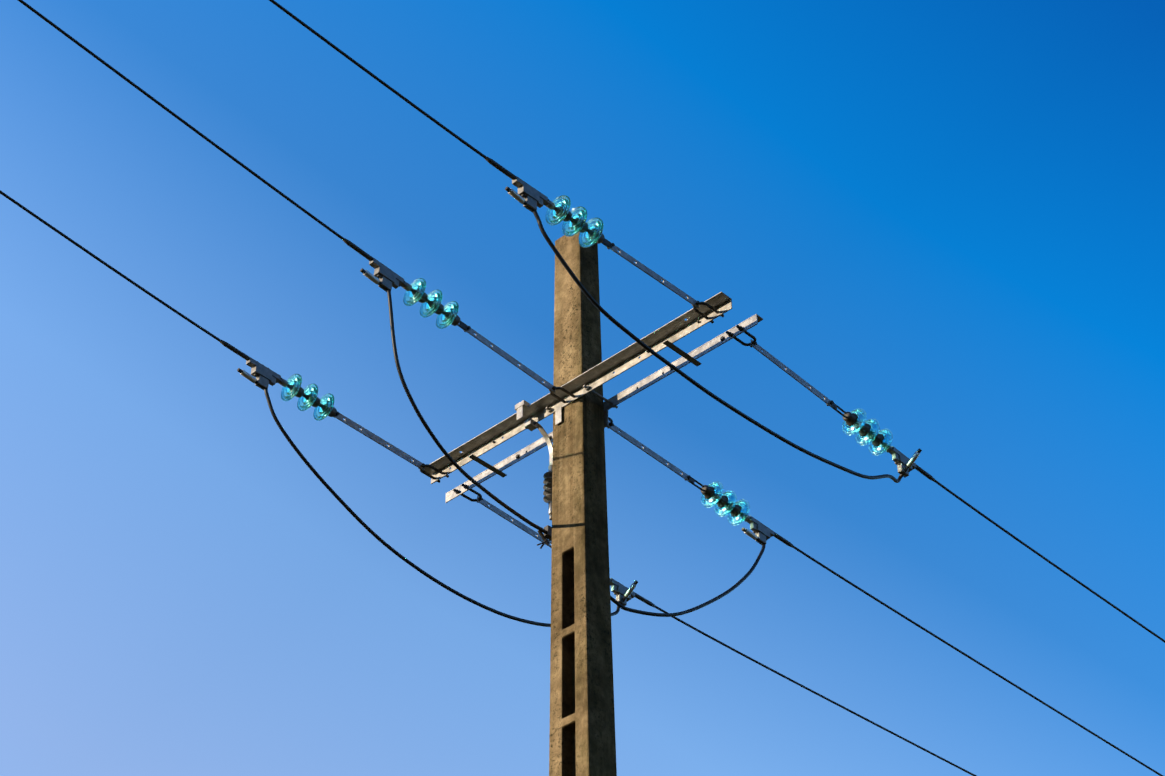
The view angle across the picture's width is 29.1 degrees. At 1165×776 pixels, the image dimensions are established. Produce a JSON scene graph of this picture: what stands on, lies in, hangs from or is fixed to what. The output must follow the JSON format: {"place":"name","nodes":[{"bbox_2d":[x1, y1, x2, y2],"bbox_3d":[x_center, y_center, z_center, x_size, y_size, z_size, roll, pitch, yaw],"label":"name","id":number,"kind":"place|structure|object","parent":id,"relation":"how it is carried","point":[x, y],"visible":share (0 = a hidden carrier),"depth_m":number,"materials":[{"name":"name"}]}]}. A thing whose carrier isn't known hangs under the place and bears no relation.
{"place":"outdoors","nodes":[
{"label":"outdoors","id":0,"kind":"place"},
{"bbox_2d":[0,0,1164,775],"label":"conductors","id":1,"kind":"object","parent":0,"point":[370,258],"visible":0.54,"depth_m":12.53,"materials":[{"name":"metal"}]},
{"bbox_2d":[0,0,1164,775],"label":"sky","id":2,"kind":"structure","parent":0,"point":[945,218],"materials":[{"name":"blue"}]},
{"bbox_2d":[264,210,901,626],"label":"jumpers","id":3,"kind":"object","parent":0,"point":[490,494],"visible":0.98,"depth_m":12.60,"materials":[{"name":"black rubber"}]},
{"label":"ground","id":4,"kind":"structure","parent":0,"visible":0},
{"bbox_2d":[549,232,616,775],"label":"concrete pole","id":5,"kind":"object","parent":4,"relation":"on","point":[582,741],"visible":0.98,"depth_m":12.41,"materials":[{"name":"grey concrete"}]},
{"bbox_2d":[419,291,762,502],"bbox_3d":[-0.004,0.137,13.084,2.500,0.202,0.489,-30,-47,33],"label":"cross arm","id":6,"kind":"object","parent":5,"relation":"attached to","point":[709,310],"visible":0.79,"depth_m":12.99},
{"bbox_2d":[237,357,424,470],"bbox_3d":[-1.452,0.158,13.159,0.177,0.208,1.443,-30,-47,33],"label":"string","id":7,"kind":"object","parent":6,"relation":"attached to","point":[265,376],"visible":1,"depth_m":13.03,"materials":[{"name":"glass"}]},
{"bbox_2d":[360,258,555,392],"bbox_3d":[-0.676,-0.359,12.573,0.177,0.201,1.505,-30,-47,33],"label":"string","id":8,"kind":"object","parent":6,"relation":"attached to","point":[387,278],"visible":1,"depth_m":12.43,"materials":[{"name":"glass"}]},
{"bbox_2d":[524,418,552,548],"bbox_3d":[-0.237,0.573,12.942,0.250,0.856,0.093,31,-48,-34],"label":"post insulator","id":9,"kind":"object","parent":6,"relation":"hanging from","point":[530,424],"visible":0.75,"depth_m":13.01,"materials":[{"name":"metal"}]},
{"bbox_2d":[476,495,637,605],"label":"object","id":10,"kind":"object","parent":6,"relation":"attached to","point":[623,594],"visible":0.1,"depth_m":14.17,"materials":[{"name":"metal"}]},
{"bbox_2d":[505,176,698,308],"bbox_3d":[0.125,-0.752,11.923,0.177,0.224,1.498,-30,-47,33],"label":"string","id":11,"kind":"object","parent":6,"relation":"attached to","point":[529,198],"visible":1,"depth_m":11.78,"materials":[{"name":"glass"}]},
{"bbox_2d":[607,421,773,544],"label":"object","id":12,"kind":"object","parent":6,"relation":"attached to","point":[725,503],"visible":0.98,"depth_m":13.77,"materials":[{"name":"metal"}]},
{"bbox_2d":[750,339,921,477],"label":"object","id":13,"kind":"object","parent":6,"relation":"attached to","point":[868,431],"visible":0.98,"depth_m":13.16,"materials":[{"name":"metal"}]}
]}

